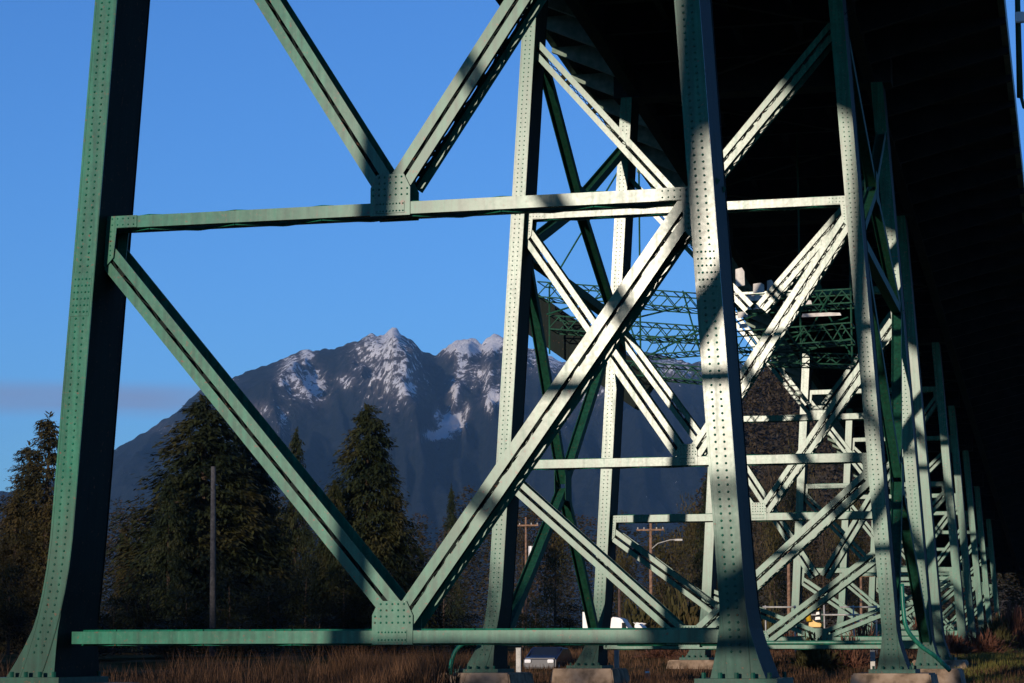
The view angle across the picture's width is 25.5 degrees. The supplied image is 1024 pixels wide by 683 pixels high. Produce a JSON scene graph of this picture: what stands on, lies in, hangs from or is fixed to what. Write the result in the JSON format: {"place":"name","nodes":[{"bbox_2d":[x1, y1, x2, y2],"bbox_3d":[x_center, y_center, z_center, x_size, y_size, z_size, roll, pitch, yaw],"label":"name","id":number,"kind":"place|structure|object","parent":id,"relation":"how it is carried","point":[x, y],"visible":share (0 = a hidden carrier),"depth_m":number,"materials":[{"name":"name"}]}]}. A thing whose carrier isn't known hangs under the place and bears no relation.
{"place":"outdoors","nodes":[
{"label":"outdoors","id":0,"kind":"place"},
{"bbox_2d":[0,327,755,645],"bbox_3d":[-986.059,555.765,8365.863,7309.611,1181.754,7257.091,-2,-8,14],"label":"mountains","id":1,"kind":"structure","parent":0,"point":[440,411],"depth_m":6887.62,"materials":[{"name":"grey stone"}]},
{"bbox_2d":[0,643,1023,682],"bbox_3d":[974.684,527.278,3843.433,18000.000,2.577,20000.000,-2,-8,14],"label":"ground","id":2,"kind":"structure","parent":0,"point":[137,661],"depth_m":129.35,"materials":[{"name":"brown plant"}]},
{"bbox_2d":[0,563,35,654],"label":"evergreen tree","id":3,"kind":"object","parent":2,"relation":"on","point":[10,620],"visible":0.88,"depth_m":162.55,"materials":[{"name":"green plant"}]},
{"bbox_2d":[0,489,43,653],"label":"conifer tree","id":4,"kind":"object","parent":2,"relation":"on","point":[16,514],"visible":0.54,"depth_m":184.54,"materials":[{"name":"green plant"}]},
{"bbox_2d":[0,441,54,642],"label":"conifer tree","id":5,"kind":"object","parent":2,"relation":"on","point":[18,460],"visible":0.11,"depth_m":217.59,"materials":[{"name":"green plant"}]},
{"bbox_2d":[1,411,100,651],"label":"conifer tree","id":6,"kind":"object","parent":2,"relation":"on","point":[47,428],"visible":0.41,"depth_m":200.23,"materials":[{"name":"green plant"}]},
{"bbox_2d":[27,607,106,653],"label":"evergreen tree","id":7,"kind":"object","parent":2,"relation":"on","point":[36,611],"visible":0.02,"depth_m":150.54,"materials":[{"name":"green plant"}]},
{"bbox_2d":[98,595,137,654],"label":"evergreen tree","id":8,"kind":"object","parent":2,"relation":"on","point":[112,624],"visible":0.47,"depth_m":171.12,"materials":[{"name":"green plant"}]},
{"bbox_2d":[108,522,133,650],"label":"conifer tree","id":9,"kind":"object","parent":2,"relation":"on","point":[125,574],"visible":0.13,"depth_m":224.98,"materials":[{"name":"green plant"}]},
{"bbox_2d":[103,682,138,682],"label":"concrete footing","id":10,"kind":"object","parent":2,"relation":"on","point":[120,682],"visible":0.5,"depth_m":47.78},
{"bbox_2d":[118,571,177,654],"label":"evergreen tree","id":11,"kind":"object","parent":2,"relation":"on","point":[140,622],"visible":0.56,"depth_m":175.68,"materials":[{"name":"green plant"}]},
{"bbox_2d":[123,469,209,650],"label":"conifer tree","id":12,"kind":"object","parent":2,"relation":"on","point":[169,506],"visible":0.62,"depth_m":189.53,"materials":[{"name":"green plant"}]},
{"bbox_2d":[125,618,211,660],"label":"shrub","id":13,"kind":"object","parent":2,"relation":"on","point":[164,649],"visible":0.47,"depth_m":135.72,"materials":[{"name":"green plant"}]},
{"bbox_2d":[129,587,209,654],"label":"evergreen tree","id":14,"kind":"object","parent":2,"relation":"on","point":[192,620],"visible":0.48,"depth_m":158.52,"materials":[{"name":"green plant"}]},
{"bbox_2d":[98,393,306,652],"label":"conifer tree","id":15,"kind":"object","parent":2,"relation":"on","point":[195,475],"visible":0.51,"depth_m":195.48,"materials":[{"name":"green plant"}]},
{"bbox_2d":[209,466,215,655],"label":"utility pole","id":16,"kind":"object","parent":2,"relation":"on","point":[213,556],"visible":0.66,"depth_m":148.61,"materials":[{"name":"grey wood"}]},
{"bbox_2d":[190,566,266,653],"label":"evergreen tree","id":17,"kind":"object","parent":2,"relation":"on","point":[229,612],"visible":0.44,"depth_m":177.50,"materials":[{"name":"green plant"}]},
{"bbox_2d":[183,437,299,651],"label":"conifer tree","id":18,"kind":"object","parent":2,"relation":"on","point":[270,508],"visible":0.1,"depth_m":206.37,"materials":[{"name":"green plant"}]},
{"bbox_2d":[202,616,285,657],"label":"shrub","id":19,"kind":"object","parent":2,"relation":"on","point":[238,649],"visible":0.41,"depth_m":136.99,"materials":[{"name":"green plant"}]},
{"bbox_2d":[263,426,326,651],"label":"conifer tree","id":20,"kind":"object","parent":2,"relation":"on","point":[292,517],"visible":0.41,"depth_m":199.70,"materials":[{"name":"green plant"}]},
{"bbox_2d":[270,555,343,654],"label":"evergreen tree","id":21,"kind":"object","parent":2,"relation":"on","point":[305,604],"visible":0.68,"depth_m":177.67,"materials":[{"name":"green plant"}]},
{"bbox_2d":[282,613,362,655],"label":"evergreen tree","id":22,"kind":"object","parent":2,"relation":"on","point":[320,648],"visible":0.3,"depth_m":140.80,"materials":[{"name":"green plant"}]},
{"bbox_2d":[307,480,363,652],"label":"conifer tree","id":23,"kind":"object","parent":2,"relation":"on","point":[328,559],"visible":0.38,"depth_m":183.49,"materials":[{"name":"green plant"}]},
{"bbox_2d":[312,568,389,654],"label":"evergreen tree","id":24,"kind":"object","parent":2,"relation":"on","point":[344,608],"visible":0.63,"depth_m":179.31,"materials":[{"name":"green plant"}]},
{"bbox_2d":[284,403,456,653],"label":"conifer tree","id":25,"kind":"object","parent":2,"relation":"on","point":[364,473],"visible":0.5,"depth_m":187.55,"materials":[{"name":"green plant"}]},
{"bbox_2d":[345,563,396,653],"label":"evergreen tree","id":26,"kind":"object","parent":2,"relation":"on","point":[372,608],"visible":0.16,"depth_m":180.97,"materials":[{"name":"green plant"}]},
{"bbox_2d":[359,627,424,654],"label":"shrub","id":27,"kind":"object","parent":2,"relation":"on","point":[389,648],"visible":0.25,"depth_m":142.79,"materials":[{"name":"green plant"}]},
{"bbox_2d":[372,494,417,650],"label":"conifer tree","id":28,"kind":"object","parent":2,"relation":"on","point":[402,562],"depth_m":193.66,"materials":[{"name":"green plant"}]},
{"bbox_2d":[385,574,442,652],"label":"evergreen tree","id":29,"kind":"object","parent":2,"relation":"on","point":[410,580],"visible":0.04,"depth_m":186.27,"materials":[{"name":"green plant"}]},
{"bbox_2d":[410,546,443,645],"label":"broadleaf tree","id":30,"kind":"object","parent":2,"relation":"on","point":[418,559],"visible":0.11,"depth_m":243.35,"materials":[{"name":"green plant"}]},
{"bbox_2d":[419,587,470,652],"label":"evergreen tree","id":31,"kind":"object","parent":2,"relation":"on","point":[438,612],"visible":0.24,"depth_m":190.39,"materials":[{"name":"green plant"}]},
{"bbox_2d":[433,528,461,645],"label":"broadleaf tree","id":32,"kind":"object","parent":2,"relation":"on","point":[436,544],"visible":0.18,"depth_m":258.60,"materials":[{"name":"green plant"}]},
{"bbox_2d":[437,484,472,627],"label":"conifer tree","id":33,"kind":"object","parent":2,"relation":"on","point":[451,516],"visible":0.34,"depth_m":268.48,"materials":[{"name":"green plant"}]},
{"bbox_2d":[449,645,464,674],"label":"drain pipe","id":34,"kind":"object","parent":2,"relation":"on","point":[458,647],"visible":0.52,"depth_m":79.23,"materials":[{"name":"green metal"}]},
{"bbox_2d":[438,613,484,653],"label":"evergreen tree","id":35,"kind":"object","parent":2,"relation":"on","point":[469,648],"visible":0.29,"depth_m":153.88,"materials":[{"name":"green plant"}]},
{"bbox_2d":[441,672,533,682],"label":"concrete footing","id":36,"kind":"object","parent":2,"relation":"on","point":[516,677],"visible":0.69,"depth_m":79.26,"materials":[{"name":"beige concrete"}]},
{"bbox_2d":[455,0,949,672],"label":"steel tower","id":37,"kind":"structure","parent":36,"relation":"on","point":[897,520],"depth_m":82.81,"materials":[{"name":"green metal"}]},
{"bbox_2d":[0,485,1023,645],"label":"distant wood","id":38,"kind":"object","parent":2,"relation":"on","point":[1011,594],"visible":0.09,"depth_m":339.86,"materials":[{"name":"green plant"}]},
{"bbox_2d":[516,648,520,671],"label":"steel post","id":39,"kind":"object","parent":2,"relation":"on","point":[518,659],"visible":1,"depth_m":93.80,"materials":[{"name":"white metal"}]},
{"bbox_2d":[514,522,541,646],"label":"broadleaf tree","id":40,"kind":"object","parent":2,"relation":"on","point":[522,544],"visible":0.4,"depth_m":240.82,"materials":[{"name":"green plant"}]},
{"bbox_2d":[518,517,538,650],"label":"utility pole","id":41,"kind":"object","parent":2,"relation":"on","point":[529,547],"visible":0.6,"depth_m":186.66,"materials":[{"name":"brown wood"}]},
{"bbox_2d":[516,597,556,650],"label":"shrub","id":42,"kind":"object","parent":2,"relation":"on","point":[535,624],"visible":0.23,"depth_m":175.38,"materials":[{"name":"green plant"}]},
{"bbox_2d":[524,647,572,667],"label":"parked car","id":43,"kind":"object","parent":2,"relation":"on","point":[550,656],"visible":0.78,"depth_m":121.14,"materials":[{"name":"black paint"}]},
{"bbox_2d":[528,524,574,627],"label":"broadleaf tree","id":44,"kind":"object","parent":2,"relation":"on","point":[551,559],"visible":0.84,"depth_m":219.20,"materials":[{"name":"green plant"}]},
{"bbox_2d":[540,603,582,651],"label":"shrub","id":45,"kind":"object","parent":2,"relation":"on","point":[570,623],"visible":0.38,"depth_m":172.36,"materials":[{"name":"green plant"}]},
{"bbox_2d":[583,612,587,627],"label":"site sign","id":46,"kind":"object","parent":2,"relation":"on","point":[584,623],"visible":0.18,"depth_m":152.24,"materials":[{"name":"white paint"}]},
{"bbox_2d":[550,668,630,682],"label":"concrete footing","id":47,"kind":"object","parent":2,"relation":"on","point":[591,675],"visible":1,"depth_m":96.50,"materials":[{"name":"beige concrete"}]},
{"bbox_2d":[614,650,618,667],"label":"steel post","id":48,"kind":"object","parent":2,"relation":"on","point":[616,658],"visible":0.61,"depth_m":99.87,"materials":[{"name":"blue metal"}]},
{"bbox_2d":[618,588,620,617],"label":"utility pole","id":49,"kind":"object","parent":2,"relation":"on","point":[619,603],"depth_m":180.14,"materials":[{"name":"brown wood"}]},
{"bbox_2d":[610,617,632,627],"bbox_3d":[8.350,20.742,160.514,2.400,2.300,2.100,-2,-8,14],"label":"parked van","id":50,"kind":"object","parent":2,"relation":"on","point":[617,622],"visible":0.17,"depth_m":159.86,"materials":[{"name":"white paint"}]},
{"bbox_2d":[613,545,640,621],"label":"broadleaf tree","id":51,"kind":"object","parent":2,"relation":"on","point":[626,568],"visible":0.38,"depth_m":192.38,"materials":[{"name":"green plant"}]},
{"bbox_2d":[633,622,647,650],"bbox_3d":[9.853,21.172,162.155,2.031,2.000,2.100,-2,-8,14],"label":"parked van","id":52,"kind":"object","parent":2,"relation":"on","point":[639,625],"visible":0.16,"depth_m":161.51,"materials":[{"name":"white paint"}]},
{"bbox_2d":[609,599,675,653],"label":"shrub","id":53,"kind":"object","parent":2,"relation":"on","point":[640,616],"visible":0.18,"depth_m":166.11,"materials":[{"name":"green plant"}]},
{"bbox_2d":[645,668,649,680],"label":"steel post","id":54,"kind":"object","parent":2,"relation":"on","point":[647,672],"visible":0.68,"depth_m":95.42,"materials":[{"name":"blue metal"}]},
{"bbox_2d":[630,650,680,658],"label":"shrub","id":55,"kind":"object","parent":2,"relation":"on","point":[659,653],"visible":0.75,"depth_m":128.16,"materials":[{"name":"brown plant"}]},
{"bbox_2d":[636,523,682,605],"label":"utility pole","id":56,"kind":"object","parent":2,"relation":"on","point":[650,529],"visible":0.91,"depth_m":176.93,"materials":[{"name":"brown wood"}]},
{"bbox_2d":[640,523,694,613],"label":"broadleaf tree","id":57,"kind":"object","parent":2,"relation":"on","point":[660,550],"visible":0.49,"depth_m":206.83,"materials":[{"name":"green plant"}]},
{"bbox_2d":[666,493,702,606],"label":"broadleaf tree","id":58,"kind":"object","parent":2,"relation":"on","point":[690,533],"visible":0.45,"depth_m":226.60,"materials":[{"name":"green plant"}]},
{"bbox_2d":[660,585,715,652],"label":"shrub","id":59,"kind":"object","parent":2,"relation":"on","point":[684,613],"visible":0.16,"depth_m":175.22,"materials":[{"name":"plant"}]},
{"bbox_2d":[666,660,713,668],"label":"concrete footing","id":60,"kind":"object","parent":2,"relation":"on","point":[695,664],"visible":0.26,"depth_m":118.28,"materials":[{"name":"beige concrete"}]},
{"bbox_2d":[679,194,956,659],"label":"steel bent","id":61,"kind":"object","parent":60,"relation":"on","point":[767,219],"visible":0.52,"depth_m":119.16,"materials":[{"name":"green paint"}]},
{"bbox_2d":[668,650,713,659],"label":"shrub","id":62,"kind":"object","parent":2,"relation":"on","point":[681,654],"visible":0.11,"depth_m":125.96,"materials":[{"name":"brown plant"}]},
{"bbox_2d":[686,470,718,619],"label":"conifer tree","id":63,"kind":"object","parent":2,"relation":"on","point":[699,556],"visible":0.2,"depth_m":216.20,"materials":[{"name":"green plant"}]},
{"bbox_2d":[508,645,1023,682],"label":"verge grass","id":64,"kind":"structure","parent":2,"relation":"on","point":[678,675],"depth_m":111.32,"materials":[{"name":"brown plant"}]},
{"bbox_2d":[752,453,783,611],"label":"broadleaf tree","id":65,"kind":"object","parent":2,"relation":"on","point":[769,480],"visible":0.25,"depth_m":289.86,"materials":[{"name":"green plant"}]},
{"bbox_2d":[761,598,785,650],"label":"shrub","id":66,"kind":"object","parent":2,"relation":"on","point":[769,624],"visible":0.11,"depth_m":163.80,"materials":[{"name":"green plant"}]},
{"bbox_2d":[756,490,794,616],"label":"broadleaf tree","id":67,"kind":"object","parent":2,"relation":"on","point":[771,532],"visible":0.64,"depth_m":239.29,"materials":[{"name":"green plant"}]},
{"bbox_2d":[770,627,797,654],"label":"shrub","id":68,"kind":"object","parent":2,"relation":"on","point":[787,634],"visible":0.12,"depth_m":138.51,"materials":[{"name":"brown plant"}]},
{"bbox_2d":[779,551,790,614],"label":"utility pole","id":69,"kind":"object","parent":2,"relation":"on","point":[788,590],"visible":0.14,"depth_m":171.02,"materials":[{"name":"brown wood"}]},
{"bbox_2d":[778,440,819,610],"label":"broadleaf tree","id":70,"kind":"object","parent":2,"relation":"on","point":[792,497],"visible":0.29,"depth_m":299.29,"materials":[{"name":"green plant"}]},
{"bbox_2d":[806,606,823,627],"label":"compact digger","id":71,"kind":"object","parent":2,"relation":"on","point":[813,623],"visible":0.33,"depth_m":129.80,"materials":[{"name":"yellow paint"}]},
{"bbox_2d":[803,550,832,622],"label":"broadleaf tree","id":72,"kind":"object","parent":2,"relation":"on","point":[817,565],"visible":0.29,"depth_m":228.18,"materials":[{"name":"green plant"}]},
{"bbox_2d":[787,631,850,669],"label":"shrub","id":73,"kind":"object","parent":2,"relation":"on","point":[814,659],"visible":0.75,"depth_m":115.97,"materials":[{"name":"plant"}]},
{"bbox_2d":[763,605,877,654],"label":"pipe railing","id":74,"kind":"object","parent":2,"relation":"on","point":[824,614],"visible":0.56,"depth_m":134.33,"materials":[{"name":"metal"}]},
{"bbox_2d":[806,483,838,627],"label":"broadleaf tree","id":75,"kind":"object","parent":2,"relation":"on","point":[823,548],"visible":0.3,"depth_m":287.87,"materials":[{"name":"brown plant"}]},
{"bbox_2d":[824,478,866,626],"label":"broadleaf tree","id":76,"kind":"object","parent":2,"relation":"on","point":[837,539],"visible":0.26,"depth_m":267.43,"materials":[{"name":"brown plant"}]},
{"bbox_2d":[827,633,877,669],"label":"shrub","id":77,"kind":"object","parent":2,"relation":"on","point":[854,658],"visible":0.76,"depth_m":116.69,"materials":[{"name":"brown plant"}]},
{"bbox_2d":[846,613,878,651],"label":"shrub","id":78,"kind":"object","parent":2,"relation":"on","point":[861,631],"visible":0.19,"depth_m":147.46,"materials":[{"name":"plant"}]},
{"bbox_2d":[860,576,873,613],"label":"utility pole","id":79,"kind":"object","parent":2,"relation":"on","point":[861,609],"visible":0.1,"depth_m":187.36,"materials":[{"name":"brown wood"}]},
{"bbox_2d":[858,535,878,612],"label":"broadleaf tree","id":80,"kind":"object","parent":2,"relation":"on","point":[867,552],"visible":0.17,"depth_m":256.69,"materials":[{"name":"brown plant"}]},
{"bbox_2d":[870,650,874,668],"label":"steel post","id":81,"kind":"object","parent":2,"relation":"on","point":[872,657],"visible":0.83,"depth_m":98.15,"materials":[{"name":"metal"}]},
{"bbox_2d":[850,673,938,682],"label":"concrete footing","id":82,"kind":"object","parent":2,"relation":"on","point":[894,677],"visible":1,"depth_m":75.79,"materials":[{"name":"beige concrete"}]},
{"bbox_2d":[835,391,976,640],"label":"steel bent","id":83,"kind":"object","parent":2,"relation":"on","point":[952,400],"visible":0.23,"depth_m":175.83,"materials":[{"name":"green paint"}]},
{"bbox_2d":[910,615,917,652],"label":"shrub","id":84,"kind":"object","parent":2,"relation":"on","point":[915,625],"visible":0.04,"depth_m":156.52,"materials":[{"name":"plant"}]},
{"bbox_2d":[900,584,951,671],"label":"drain pipe","id":85,"kind":"object","parent":2,"relation":"on","point":[919,644],"visible":1,"depth_m":76.48,"materials":[{"name":"green metal"}]},
{"bbox_2d":[868,438,984,640],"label":"steel bent","id":86,"kind":"object","parent":2,"relation":"on","point":[970,524],"visible":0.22,"depth_m":197.44,"materials":[{"name":"green paint"}]},
{"bbox_2d":[912,660,968,668],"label":"concrete footing","id":87,"kind":"object","parent":2,"relation":"on","point":[962,663],"visible":0.3,"depth_m":115.03,"materials":[{"name":"beige concrete"}]},
{"bbox_2d":[893,474,991,629],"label":"steel bent","id":88,"kind":"object","parent":2,"relation":"on","point":[977,481],"visible":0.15,"depth_m":219.29,"materials":[{"name":"green paint"}]},
{"bbox_2d":[920,668,965,682],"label":"concrete footing","id":89,"kind":"object","parent":2,"relation":"on","point":[955,675],"visible":0.49,"depth_m":92.75,"materials":[{"name":"beige concrete"}]},
{"bbox_2d":[911,511,999,629],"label":"steel bent","id":90,"kind":"object","parent":2,"relation":"on","point":[988,517],"visible":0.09,"depth_m":244.16,"materials":[{"name":"green paint"}]},
{"bbox_2d":[949,588,975,630],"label":"broadleaf tree","id":91,"kind":"object","parent":2,"relation":"on","point":[955,610],"visible":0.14,"depth_m":292.51,"materials":[{"name":"green plant"}]},
{"bbox_2d":[945,628,982,655],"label":"shrub","id":92,"kind":"object","parent":2,"relation":"on","point":[957,645],"visible":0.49,"depth_m":130.98,"materials":[{"name":"brown plant"}]},
{"bbox_2d":[963,624,1015,654],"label":"shrub","id":93,"kind":"object","parent":2,"relation":"on","point":[992,645],"visible":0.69,"depth_m":145.13,"materials":[{"name":"brown plant"}]},
{"bbox_2d":[979,611,1018,649],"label":"shrub","id":94,"kind":"object","parent":2,"relation":"on","point":[998,628],"visible":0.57,"depth_m":179.05,"materials":[{"name":"plant"}]},
{"bbox_2d":[982,601,1023,649],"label":"shrub","id":95,"kind":"object","parent":2,"relation":"on","point":[1016,629],"visible":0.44,"depth_m":188.10,"materials":[{"name":"brown plant"}]},
{"bbox_3d":[4.488,7.292,43.342,2.986,1.397,3.886,-2,-8,14],"label":"concrete footing","id":96,"kind":"object","parent":2,"relation":"on","visible":0},
{"bbox_2d":[0,0,792,682],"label":"steel bent","id":97,"kind":"object","parent":96,"relation":"on","point":[66,638],"visible":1,"depth_m":45.93,"materials":[{"name":"green paint"}]},
{"bbox_2d":[496,0,1023,585],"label":"bridge deck","id":98,"kind":"structure","parent":97,"relation":"on","point":[956,146],"depth_m":113.81,"materials":[{"name":"paint"}]},
{"bbox_2d":[529,134,858,410],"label":"hanging platform","id":99,"kind":"structure","parent":98,"relation":"hanging from","point":[565,332],"depth_m":111.80,"materials":[{"name":"green paint"}]},
{"bbox_2d":[1015,0,1023,108],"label":"lamp post","id":100,"kind":"object","parent":98,"relation":"attached to","point":[1019,17],"visible":1,"depth_m":91.98,"materials":[{"name":"black metal"}]},
{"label":"concrete footing","id":101,"kind":"object","parent":2,"relation":"on","visible":0},
{"bbox_2d":[784,329,966,650],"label":"steel bent","id":102,"kind":"object","parent":101,"relation":"on","point":[935,340],"visible":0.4,"depth_m":151.98,"materials":[{"name":"green paint"}]},
{"bbox_2d":[0,0,1023,491],"label":"sky","id":103,"kind":"structure","parent":0,"point":[229,121],"materials":[{"name":"blue"}]},
{"bbox_2d":[653,371,1023,639],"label":"hill","id":104,"kind":"structure","parent":0,"point":[794,452],"depth_m":520.77,"materials":[{"name":"plant"}]},
{"bbox_2d":[613,361,951,624],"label":"hillside wood","id":105,"kind":"object","parent":104,"relation":"on","point":[751,396],"visible":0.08,"depth_m":530.91,"materials":[{"name":"green plant"}]},
{"bbox_2d":[846,647,1023,682],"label":"meadow grass","id":106,"kind":"structure","parent":0,"point":[976,657],"depth_m":117.41,"materials":[{"name":"plant"}]}
]}

